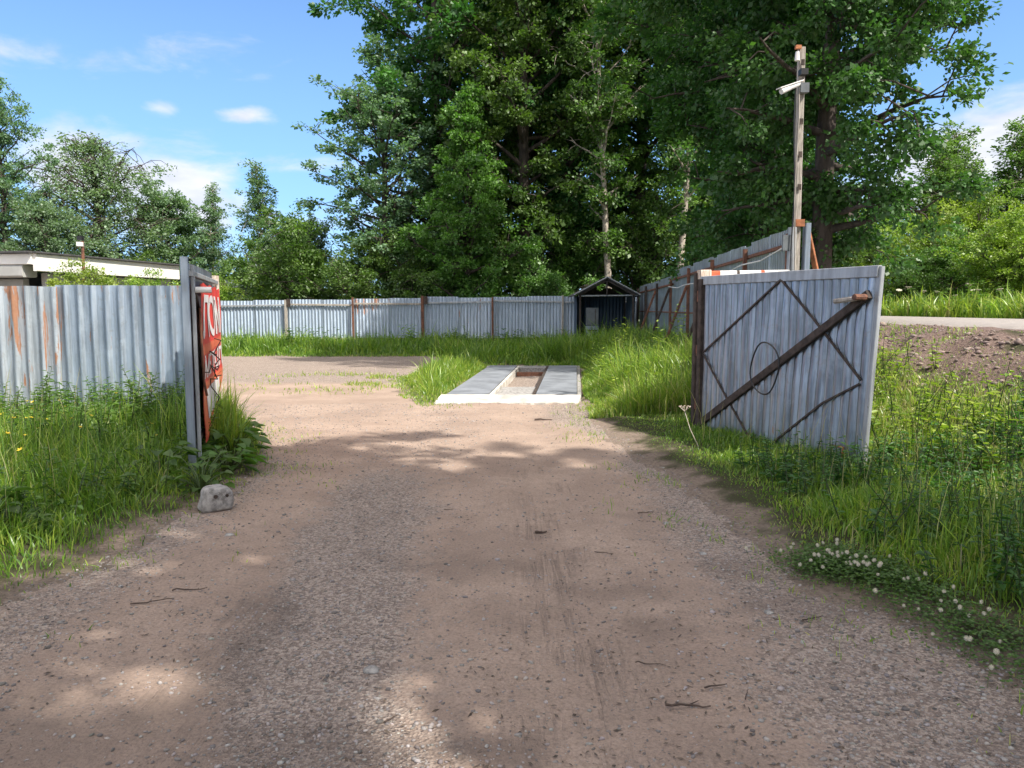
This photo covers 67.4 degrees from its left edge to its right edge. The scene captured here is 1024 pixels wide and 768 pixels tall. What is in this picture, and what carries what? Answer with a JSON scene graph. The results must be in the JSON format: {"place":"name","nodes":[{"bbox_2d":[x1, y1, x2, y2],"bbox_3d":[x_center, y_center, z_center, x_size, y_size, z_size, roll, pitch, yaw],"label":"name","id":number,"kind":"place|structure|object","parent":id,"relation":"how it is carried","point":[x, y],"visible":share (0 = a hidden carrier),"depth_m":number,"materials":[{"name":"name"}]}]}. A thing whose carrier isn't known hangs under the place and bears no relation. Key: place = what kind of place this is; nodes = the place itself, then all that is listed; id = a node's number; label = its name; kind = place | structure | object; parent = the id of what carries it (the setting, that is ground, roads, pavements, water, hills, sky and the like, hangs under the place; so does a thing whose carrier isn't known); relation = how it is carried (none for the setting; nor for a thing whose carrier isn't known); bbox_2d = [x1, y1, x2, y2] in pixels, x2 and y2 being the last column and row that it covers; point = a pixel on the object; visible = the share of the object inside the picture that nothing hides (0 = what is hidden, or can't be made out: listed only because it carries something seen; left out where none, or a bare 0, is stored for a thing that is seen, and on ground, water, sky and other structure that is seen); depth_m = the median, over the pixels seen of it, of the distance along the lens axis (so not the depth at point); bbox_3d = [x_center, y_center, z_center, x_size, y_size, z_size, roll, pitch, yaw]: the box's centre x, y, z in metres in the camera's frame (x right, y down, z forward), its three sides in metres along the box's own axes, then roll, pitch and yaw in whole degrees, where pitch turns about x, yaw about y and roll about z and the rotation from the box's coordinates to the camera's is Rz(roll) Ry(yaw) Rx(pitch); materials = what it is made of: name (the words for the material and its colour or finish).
{"place":"outdoors","nodes":[
{"label":"outdoors","id":0,"kind":"place"},
{"bbox_2d":[0,356,1023,767],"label":"driveway","id":1,"kind":"structure","parent":0,"point":[498,458],"depth_m":3.85,"materials":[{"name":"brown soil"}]},
{"bbox_2d":[76,236,84,283],"bbox_3d":[-10.413,-1.911,18.663,0.134,3.330,0.200,0,6,0],"label":"camera post","id":2,"kind":"object","parent":1,"relation":"on","point":[81,244],"visible":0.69,"depth_m":18.54,"materials":[{"name":"metal"}]},
{"bbox_2d":[45,265,130,286],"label":"bush","id":3,"kind":"object","parent":1,"relation":"on","point":[125,281],"visible":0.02,"depth_m":18.41,"materials":[{"name":"green plant"}]},
{"bbox_2d":[130,598,173,603],"bbox_3d":[-1.952,1.178,4.167,0.217,0.012,0.013,-2,6,-20],"label":"stick","id":4,"kind":"object","parent":1,"relation":"on","point":[150,601],"visible":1,"depth_m":4.16,"materials":[{"name":"brown wood"}]},
{"bbox_2d":[124,268,180,285],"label":"bush","id":5,"kind":"object","parent":1,"relation":"on","point":[141,280],"visible":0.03,"depth_m":21.64,"materials":[{"name":"green plant"}]},
{"bbox_2d":[172,587,206,590],"bbox_3d":[-1.829,1.163,4.360,0.193,0.015,0.021,-1,6,-7],"label":"stick","id":6,"kind":"object","parent":1,"relation":"on","point":[187,589],"visible":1,"depth_m":4.36,"materials":[{"name":"brown wood"}]},
{"bbox_2d":[197,484,233,512],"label":"boulder","id":7,"kind":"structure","parent":1,"relation":"on","point":[216,497],"depth_m":6.04,"materials":[{"name":"stone"}]},
{"bbox_2d":[363,665,378,673],"bbox_3d":[-0.622,1.264,3.389,0.071,0.035,0.062,0,6,0],"label":"stone","id":8,"kind":"object","parent":1,"relation":"on","point":[371,669],"visible":0.99,"depth_m":3.38,"materials":[{"name":"stone"}]},
{"bbox_2d":[434,365,581,404],"bbox_3d":[0.257,-0.029,16.645,2.464,0.220,7.902,0,6,5],"label":"weighing pit","id":9,"kind":"object","parent":1,"relation":"on","point":[559,384],"visible":0.83,"depth_m":14.69,"materials":[{"name":"concrete"}]},
{"bbox_2d":[0,439,1023,767],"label":"leaf litter","id":10,"kind":"object","parent":1,"relation":"on","point":[558,657],"visible":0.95,"depth_m":3.40,"materials":[{"name":"brown plant"}]},
{"bbox_2d":[635,661,665,665],"bbox_3d":[0.624,1.258,3.461,0.137,0.012,0.016,1,6,13],"label":"stick","id":11,"kind":"object","parent":1,"relation":"on","point":[649,663],"visible":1,"depth_m":3.46,"materials":[{"name":"brown wood"}]},
{"bbox_2d":[665,700,710,707],"bbox_3d":[0.708,1.291,3.104,0.180,0.017,0.050,0,6,0],"label":"stick","id":12,"kind":"object","parent":1,"relation":"on","point":[681,704],"visible":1,"depth_m":3.09,"materials":[{"name":"brown wood"}]},
{"bbox_2d":[704,683,726,687],"bbox_3d":[0.860,1.272,3.241,0.108,0.010,0.012,-1,6,-15],"label":"stick","id":13,"kind":"object","parent":1,"relation":"on","point":[714,685],"visible":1,"depth_m":3.24,"materials":[{"name":"brown wood"}]},
{"bbox_2d":[763,610,773,614],"bbox_3d":[1.350,1.202,4.040,0.046,0.026,0.046,-3,6,-25],"label":"stone","id":14,"kind":"object","parent":1,"relation":"on","point":[768,612],"visible":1,"depth_m":4.03,"materials":[{"name":"stone"}]},
{"bbox_2d":[0,315,1023,687],"bbox_3d":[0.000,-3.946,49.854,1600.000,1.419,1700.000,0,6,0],"label":"ground","id":15,"kind":"structure","parent":0,"point":[728,491],"depth_m":5.88,"materials":[{"name":"soil"}]},
{"bbox_2d":[0,381,9,416],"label":"tall weed","id":16,"kind":"object","parent":15,"relation":"on","point":[5,393],"visible":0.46,"depth_m":9.59,"materials":[{"name":"green plant"}]},
{"bbox_2d":[0,485,35,521],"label":"burdock plant","id":17,"kind":"object","parent":15,"relation":"on","point":[9,493],"visible":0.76,"depth_m":5.30,"materials":[{"name":"green plant"}]},
{"bbox_2d":[0,77,79,251],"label":"willow tree","id":18,"kind":"object","parent":15,"relation":"on","point":[7,139],"visible":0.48,"depth_m":35.11,"materials":[{"name":"green plant"}]},
{"bbox_2d":[33,366,68,414],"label":"tall weed","id":19,"kind":"object","parent":15,"relation":"on","point":[45,384],"visible":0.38,"depth_m":9.37,"materials":[{"name":"green plant"}]},
{"bbox_2d":[0,182,112,272],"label":"round tree","id":20,"kind":"object","parent":15,"relation":"on","point":[41,227],"visible":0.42,"depth_m":32.92,"materials":[{"name":"green plant"}]},
{"bbox_2d":[0,251,179,286],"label":"flat roofed building","id":21,"kind":"structure","parent":15,"relation":"on","point":[19,268],"depth_m":20.83,"materials":[{"name":"white paint"}]},
{"bbox_2d":[69,376,123,411],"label":"tall weed","id":22,"kind":"object","parent":15,"relation":"on","point":[90,392],"visible":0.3,"depth_m":9.53,"materials":[{"name":"green plant"}]},
{"bbox_2d":[6,129,189,262],"bbox_3d":[-20.778,-7.456,39.208,8.594,10.542,8.869,-3,6,-27],"label":"weeping birch","id":23,"kind":"object","parent":15,"relation":"on","point":[94,165],"visible":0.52,"depth_m":38.32,"materials":[{"name":"green plant"}]},
{"bbox_2d":[46,258,151,286],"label":"bush","id":24,"kind":"object","parent":15,"relation":"on","point":[88,274],"visible":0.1,"depth_m":17.23,"materials":[{"name":"green plant"}]},
{"bbox_2d":[0,285,212,410],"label":"corrugated fence","id":25,"kind":"object","parent":15,"relation":"on","point":[69,331],"visible":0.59,"depth_m":10.30,"materials":[{"name":"metal"}]},
{"bbox_2d":[85,371,145,410],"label":"tall weed","id":26,"kind":"object","parent":15,"relation":"on","point":[114,392],"visible":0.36,"depth_m":9.19,"materials":[{"name":"green plant"}]},
{"bbox_2d":[120,365,183,417],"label":"tall weed","id":27,"kind":"object","parent":15,"relation":"on","point":[150,392],"visible":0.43,"depth_m":9.08,"materials":[{"name":"green plant"}]},
{"bbox_2d":[127,249,179,279],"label":"bush","id":28,"kind":"object","parent":15,"relation":"on","point":[144,254],"visible":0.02,"depth_m":36.70,"materials":[{"name":"green plant"}]},
{"bbox_2d":[117,441,200,476],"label":"burdock plant","id":29,"kind":"object","parent":15,"relation":"on","point":[190,450],"visible":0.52,"depth_m":6.95,"materials":[{"name":"green plant"}]},
{"bbox_2d":[97,164,227,285],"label":"round tree","id":30,"kind":"object","parent":15,"relation":"on","point":[185,231],"visible":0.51,"depth_m":41.91,"materials":[{"name":"green plant"}]},
{"bbox_2d":[142,384,184,422],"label":"tall weed","id":31,"kind":"object","parent":15,"relation":"on","point":[161,402],"visible":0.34,"depth_m":8.61,"materials":[{"name":"green plant"}]},
{"bbox_2d":[160,450,239,494],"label":"burdock plant","id":32,"kind":"object","parent":15,"relation":"on","point":[197,485],"visible":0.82,"depth_m":6.63,"materials":[{"name":"green plant"}]},
{"bbox_2d":[187,182,240,300],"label":"young birch","id":33,"kind":"object","parent":15,"relation":"on","point":[213,224],"visible":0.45,"depth_m":43.25,"materials":[{"name":"green plant"}]},
{"bbox_2d":[212,276,222,395],"bbox_3d":[-3.985,-0.385,10.342,0.160,2.130,0.170,0,6,0],"label":"gate post","id":34,"kind":"object","parent":15,"relation":"on","point":[217,279],"visible":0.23,"depth_m":10.30,"materials":[{"name":"metal"}]},
{"bbox_2d":[179,256,222,473],"bbox_3d":[-3.385,-0.293,8.703,0.274,2.070,3.219,-2,6,-17],"label":"gate leaf","id":35,"kind":"object","parent":34,"relation":"attached to","point":[192,278],"visible":0.71,"depth_m":7.22,"materials":[{"name":"metal"}]},
{"bbox_2d":[200,283,222,442],"bbox_3d":[-3.367,-0.321,8.671,0.030,1.572,2.647,-2,6,-17],"label":"banner","id":36,"kind":"object","parent":35,"relation":"attached to","point":[211,315],"visible":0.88,"depth_m":8.32,"materials":[{"name":"red plastic"}]},
{"bbox_2d":[186,443,267,473],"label":"burdock plant","id":37,"kind":"object","parent":15,"relation":"on","point":[209,448],"visible":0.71,"depth_m":7.42,"materials":[{"name":"green plant"}]},
{"bbox_2d":[211,268,244,300],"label":"bush","id":38,"kind":"object","parent":15,"relation":"on","point":[224,291],"visible":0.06,"depth_m":38.28,"materials":[{"name":"green plant"}]},
{"bbox_2d":[209,427,271,458],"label":"burdock plant","id":39,"kind":"object","parent":15,"relation":"on","point":[246,440],"visible":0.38,"depth_m":8.03,"materials":[{"name":"green plant"}]},
{"bbox_2d":[214,417,269,440],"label":"burdock plant","id":40,"kind":"object","parent":15,"relation":"on","point":[256,424],"visible":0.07,"depth_m":8.80,"materials":[{"name":"green plant"}]},
{"bbox_2d":[214,158,289,300],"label":"young birch","id":41,"kind":"object","parent":15,"relation":"on","point":[257,195],"visible":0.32,"depth_m":41.79,"materials":[{"name":"green plant"}]},
{"bbox_2d":[231,268,293,300],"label":"bush","id":42,"kind":"object","parent":15,"relation":"on","point":[260,297],"visible":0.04,"depth_m":38.81,"materials":[{"name":"green plant"}]},
{"bbox_2d":[212,203,342,299],"bbox_3d":[-10.107,-4.899,35.010,6.408,6.336,7.369,0,6,0],"label":"bush","id":43,"kind":"object","parent":15,"relation":"on","point":[292,240],"visible":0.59,"depth_m":33.78,"materials":[{"name":"green plant"}]},
{"bbox_2d":[242,207,344,296],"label":"round tree","id":44,"kind":"object","parent":15,"relation":"on","point":[320,242],"visible":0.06,"depth_m":41.10,"materials":[{"name":"green plant"}]},
{"bbox_2d":[271,227,422,299],"bbox_3d":[-6.970,-4.313,33.789,6.190,5.322,5.383,2,6,15],"label":"bush","id":45,"kind":"object","parent":15,"relation":"on","point":[344,273],"visible":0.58,"depth_m":33.21,"materials":[{"name":"green plant"}]},
{"bbox_2d":[291,32,453,297],"bbox_3d":[-6.192,-8.962,36.265,7.860,13.936,8.708,4,7,33],"label":"willow tree","id":46,"kind":"object","parent":15,"relation":"on","point":[372,116],"visible":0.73,"depth_m":34.71,"materials":[{"name":"green plant"}]},
{"bbox_2d":[397,324,417,341],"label":"tall weed","id":47,"kind":"object","parent":15,"relation":"on","point":[412,332],"visible":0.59,"depth_m":28.43,"materials":[{"name":"green plant"}]},
{"bbox_2d":[337,178,500,293],"bbox_3d":[-4.525,-6.587,41.042,8.715,8.617,10.021,-3,6,-25],"label":"bush","id":48,"kind":"object","parent":15,"relation":"on","point":[405,235],"depth_m":39.57,"materials":[{"name":"green plant"}]},
{"bbox_2d":[306,0,533,296],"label":"poplar tree","id":49,"kind":"object","parent":15,"relation":"on","point":[424,41],"visible":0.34,"depth_m":36.55,"materials":[{"name":"green plant"}]},
{"bbox_2d":[379,243,469,298],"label":"bush","id":50,"kind":"object","parent":15,"relation":"on","point":[418,277],"visible":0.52,"depth_m":32.76,"materials":[{"name":"green plant"}]},
{"bbox_2d":[220,295,636,340],"bbox_3d":[-5.985,-2.342,29.821,21.710,2.191,0.234,0,6,0],"label":"corrugated fence","id":51,"kind":"object","parent":15,"relation":"on","point":[482,316],"visible":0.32,"depth_m":29.88,"materials":[{"name":"metal"}]},
{"bbox_2d":[446,328,467,340],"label":"tall weed","id":52,"kind":"object","parent":15,"relation":"on","point":[456,334],"visible":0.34,"depth_m":28.38,"materials":[{"name":"green plant"}]},
{"bbox_2d":[393,80,543,297],"bbox_3d":[-1.664,-7.275,32.923,5.850,11.224,5.270,-6,8,-44],"label":"young poplar tree","id":53,"kind":"object","parent":15,"relation":"on","point":[454,222],"visible":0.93,"depth_m":32.39,"materials":[{"name":"green plant"}]},
{"bbox_2d":[398,2,580,292],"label":"poplar tree","id":54,"kind":"object","parent":15,"relation":"on","point":[454,85],"visible":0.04,"depth_m":41.64,"materials":[{"name":"green plant"}]},
{"bbox_2d":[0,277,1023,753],"bbox_3d":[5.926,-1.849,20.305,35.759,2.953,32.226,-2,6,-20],"label":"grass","id":55,"kind":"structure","parent":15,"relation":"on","point":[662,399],"depth_m":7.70,"materials":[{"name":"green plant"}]},
{"bbox_2d":[0,276,1023,606],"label":"weeds","id":56,"kind":"object","parent":15,"relation":"on","point":[1010,450],"visible":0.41,"depth_m":6.67,"materials":[{"name":"green plant"}]},
{"bbox_2d":[454,198,576,297],"bbox_3d":[-0.594,-6.326,40.924,9.432,8.110,8.202,-5,7,-40],"label":"bush","id":57,"kind":"object","parent":15,"relation":"on","point":[508,292],"visible":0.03,"depth_m":39.27,"materials":[{"name":"green plant"}]},
{"bbox_2d":[427,0,640,295],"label":"poplar tree","id":58,"kind":"object","parent":15,"relation":"on","point":[502,86],"visible":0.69,"depth_m":33.62,"materials":[{"name":"green plant"}]},
{"bbox_2d":[493,248,605,296],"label":"bush","id":59,"kind":"object","parent":15,"relation":"on","point":[548,283],"visible":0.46,"depth_m":32.90,"materials":[{"name":"green plant"}]},
{"bbox_2d":[478,0,658,291],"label":"poplar tree","id":60,"kind":"object","parent":15,"relation":"on","point":[559,83],"visible":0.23,"depth_m":35.75,"materials":[{"name":"green plant"}]},
{"bbox_2d":[513,198,639,317],"bbox_3d":[2.990,-5.366,36.529,7.663,6.589,6.664,-3,6,-28],"label":"bush","id":61,"kind":"object","parent":15,"relation":"on","point":[572,262],"visible":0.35,"depth_m":35.15,"materials":[{"name":"green plant"}]},
{"bbox_2d":[585,308,598,334],"bbox_3d":[2.860,-2.035,27.478,0.440,1.380,0.331,0,6,0],"label":"electric cabinet","id":62,"kind":"object","parent":15,"relation":"on","point":[592,314],"visible":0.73,"depth_m":27.31,"materials":[{"name":"grey metal"}]},
{"bbox_2d":[532,0,656,288],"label":"birch tree","id":63,"kind":"object","parent":15,"relation":"on","point":[589,115],"visible":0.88,"depth_m":32.93,"materials":[{"name":"green plant"}]},
{"bbox_2d":[533,2,655,291],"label":"poplar tree","id":64,"kind":"object","parent":15,"relation":"on","point":[626,143],"visible":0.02,"depth_m":44.36,"materials":[{"name":"green plant"}]},
{"bbox_2d":[589,331,610,364],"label":"tall weed","id":65,"kind":"object","parent":15,"relation":"on","point":[597,347],"visible":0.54,"depth_m":18.28,"materials":[{"name":"green plant"}]},
{"bbox_2d":[568,277,640,335],"bbox_3d":[3.350,-2.559,28.368,2.376,2.707,2.635,0,6,0],"label":"shelter","id":66,"kind":"object","parent":15,"relation":"on","point":[610,304],"visible":0.56,"depth_m":29.35,"materials":[{"name":"metal"}]},
{"bbox_2d":[541,182,691,289],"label":"bush","id":67,"kind":"object","parent":15,"relation":"on","point":[600,228],"visible":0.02,"depth_m":41.37,"materials":[{"name":"green plant"}]},
{"bbox_2d":[612,317,629,354],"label":"tall weed","id":68,"kind":"object","parent":15,"relation":"on","point":[624,329],"visible":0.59,"depth_m":17.27,"materials":[{"name":"green plant"}]},
{"bbox_2d":[565,0,693,273],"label":"poplar tree","id":69,"kind":"object","parent":15,"relation":"on","point":[640,164],"visible":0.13,"depth_m":38.10,"materials":[{"name":"green plant"}]},
{"bbox_2d":[567,174,706,316],"bbox_3d":[5.724,-6.093,35.278,6.664,6.589,7.663,-1,6,-12],"label":"bush","id":70,"kind":"object","parent":15,"relation":"on","point":[629,232],"visible":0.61,"depth_m":34.18,"materials":[{"name":"green plant"}]},
{"bbox_2d":[624,1,712,265],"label":"poplar tree","id":71,"kind":"object","parent":15,"relation":"on","point":[657,163],"visible":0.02,"depth_m":44.67,"materials":[{"name":"green plant"}]},
{"bbox_2d":[624,1,715,268],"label":"birch tree","id":72,"kind":"object","parent":15,"relation":"on","point":[685,146],"visible":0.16,"depth_m":32.55,"materials":[{"name":"green plant"}]},
{"bbox_2d":[655,306,686,351],"bbox_3d":[3.158,-0.853,15.175,0.638,1.373,0.384,0,6,0],"label":"sapling","id":73,"kind":"object","parent":15,"relation":"on","point":[676,336],"visible":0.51,"depth_m":15.15,"materials":[{"name":"green plant"}]},
{"bbox_2d":[668,304,686,347],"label":"sapling","id":74,"kind":"object","parent":15,"relation":"on","point":[677,328],"visible":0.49,"depth_m":16.59,"materials":[{"name":"green plant"}]},
{"bbox_2d":[637,198,723,278],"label":"bush","id":75,"kind":"object","parent":15,"relation":"on","point":[669,249],"visible":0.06,"depth_m":33.19,"materials":[{"name":"green plant"}]},
{"bbox_2d":[679,405,697,444],"bbox_3d":[2.000,0.488,8.682,0.227,0.482,0.149,0,6,0],"label":"dry umbel","id":76,"kind":"object","parent":15,"relation":"on","point":[683,408],"visible":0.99,"depth_m":8.66,"materials":[{"name":"plant"}]},
{"bbox_2d":[690,273,697,423],"bbox_3d":[2.440,-0.372,10.113,0.120,2.150,0.120,0,6,0],"label":"gate post","id":77,"kind":"object","parent":15,"relation":"on","point":[694,344],"visible":0.42,"depth_m":10.07,"materials":[{"name":"metal"}]},
{"bbox_2d":[697,270,788,278],"bbox_3d":[3.220,-1.496,10.473,1.945,0.175,0.070,-4,7,-34],"label":"barrier rail","id":78,"kind":"object","parent":77,"relation":"attached to","point":[706,273],"visible":0.51,"depth_m":10.18,"materials":[{"name":"metal"}]},
{"bbox_2d":[693,265,884,464],"bbox_3d":[2.857,-0.240,8.599,0.286,2.025,3.053,-2,6,-18],"label":"gate leaf","id":79,"kind":"object","parent":77,"relation":"attached to","point":[770,346],"visible":0.88,"depth_m":8.26,"materials":[{"name":"metal"}]},
{"bbox_2d":[642,10,752,249],"bbox_3d":[10.293,-14.298,35.296,9.136,22.291,8.561,2,6,21],"label":"poplar tree","id":80,"kind":"object","parent":15,"relation":"on","point":[664,142],"visible":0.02,"depth_m":35.60,"materials":[{"name":"green plant"}]},
{"bbox_2d":[580,0,821,252],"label":"poplar tree","id":81,"kind":"object","parent":15,"relation":"on","point":[645,30],"visible":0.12,"depth_m":23.89,"materials":[{"name":"green plant"}]},
{"bbox_2d":[637,230,787,346],"bbox_3d":[4.109,-1.872,20.539,0.978,2.682,18.608,0,6,2],"label":"corrugated fence","id":82,"kind":"object","parent":15,"relation":"on","point":[661,299],"visible":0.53,"depth_m":19.10,"materials":[{"name":"metal"}]},
{"bbox_2d":[588,0,904,283],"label":"poplar tree","id":83,"kind":"object","parent":15,"relation":"on","point":[739,233],"visible":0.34,"depth_m":20.37,"materials":[{"name":"green plant"}]},
{"bbox_2d":[776,45,818,270],"bbox_3d":[4.304,-2.113,11.077,1.468,5.226,0.241,-4,7,-33],"label":"camera pole","id":84,"kind":"object","parent":15,"relation":"on","point":[791,243],"visible":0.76,"depth_m":10.85,"materials":[{"name":"brown wood"}]},
{"bbox_2d":[595,0,1013,283],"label":"poplar tree","id":85,"kind":"object","parent":15,"relation":"on","point":[883,55],"visible":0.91,"depth_m":15.65,"materials":[{"name":"green plant"}]},
{"bbox_2d":[761,206,879,269],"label":"bush","id":86,"kind":"object","parent":15,"relation":"on","point":[860,258],"visible":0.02,"depth_m":17.60,"materials":[{"name":"green plant"}]},
{"bbox_2d":[745,531,1023,694],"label":"clover leaves","id":87,"kind":"object","parent":15,"relation":"on","point":[816,562],"visible":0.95,"depth_m":4.16,"materials":[{"name":"green plant"}]},
{"bbox_2d":[835,210,934,299],"bbox_3d":[15.849,-5.353,33.806,4.454,4.828,5.328,0,6,0],"label":"bush","id":88,"kind":"object","parent":15,"relation":"on","point":[924,241],"visible":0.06,"depth_m":32.74,"materials":[{"name":"green plant"}]},
{"bbox_2d":[836,197,933,291],"bbox_3d":[17.579,-6.197,36.697,5.568,6.036,6.660,4,7,38],"label":"bush","id":89,"kind":"object","parent":15,"relation":"on","point":[896,230],"visible":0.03,"depth_m":34.99,"materials":[{"name":"green plant"}]},
{"bbox_2d":[882,247,958,302],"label":"bush","id":90,"kind":"object","parent":15,"relation":"on","point":[919,280],"visible":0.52,"depth_m":29.73,"materials":[{"name":"green plant"}]},
{"bbox_2d":[886,133,986,265],"bbox_3d":[20.253,-7.747,37.597,5.085,8.738,5.574,-1,6,-10],"label":"young birch","id":91,"kind":"object","parent":15,"relation":"on","point":[940,166],"visible":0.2,"depth_m":36.62,"materials":[{"name":"green plant"}]},
{"bbox_2d":[892,221,997,298],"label":"bush","id":92,"kind":"object","parent":15,"relation":"on","point":[930,253],"visible":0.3,"depth_m":30.69,"materials":[{"name":"green plant"}]},
{"bbox_2d":[877,322,1023,396],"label":"clods","id":93,"kind":"object","parent":15,"relation":"on","point":[1018,341],"visible":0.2,"depth_m":10.14,"materials":[{"name":"soil"}]},
{"bbox_2d":[897,183,1023,296],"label":"bush","id":94,"kind":"object","parent":15,"relation":"on","point":[989,202],"visible":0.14,"depth_m":32.78,"materials":[{"name":"green plant"}]},
{"bbox_2d":[913,120,1020,232],"bbox_3d":[21.998,-8.343,38.316,6.256,9.808,5.708,-5,7,-41],"label":"young birch","id":95,"kind":"object","parent":15,"relation":"on","point":[955,135],"visible":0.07,"depth_m":38.07,"materials":[{"name":"green plant"}]},
{"bbox_2d":[927,158,1017,286],"bbox_3d":[21.504,-6.712,35.402,4.550,7.133,4.151,2,6,19],"label":"young birch","id":96,"kind":"object","parent":15,"relation":"on","point":[977,168],"visible":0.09,"depth_m":34.90,"materials":[{"name":"green plant"}]},
{"bbox_2d":[935,201,1023,299],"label":"bush","id":97,"kind":"object","parent":15,"relation":"on","point":[1008,245],"visible":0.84,"depth_m":27.66,"materials":[{"name":"green plant"}]},
{"bbox_2d":[989,648,999,666],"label":"clover flower","id":98,"kind":"object","parent":15,"relation":"on","point":[996,651],"visible":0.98,"depth_m":3.37,"materials":[{"name":"white plant"}]},
{"bbox_2d":[985,115,1023,295],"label":"young birch","id":99,"kind":"object","parent":15,"relation":"on","point":[1010,176],"visible":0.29,"depth_m":37.15,"materials":[{"name":"green plant"}]},
{"bbox_2d":[0,0,1023,294],"label":"sky","id":100,"kind":"structure","parent":0,"point":[203,87],"materials":[{"name":"blue"}]},
{"bbox_2d":[880,316,1023,329],"bbox_3d":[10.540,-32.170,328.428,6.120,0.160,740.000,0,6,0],"label":"road","id":101,"kind":"structure","parent":0,"point":[980,322],"depth_m":15.15,"materials":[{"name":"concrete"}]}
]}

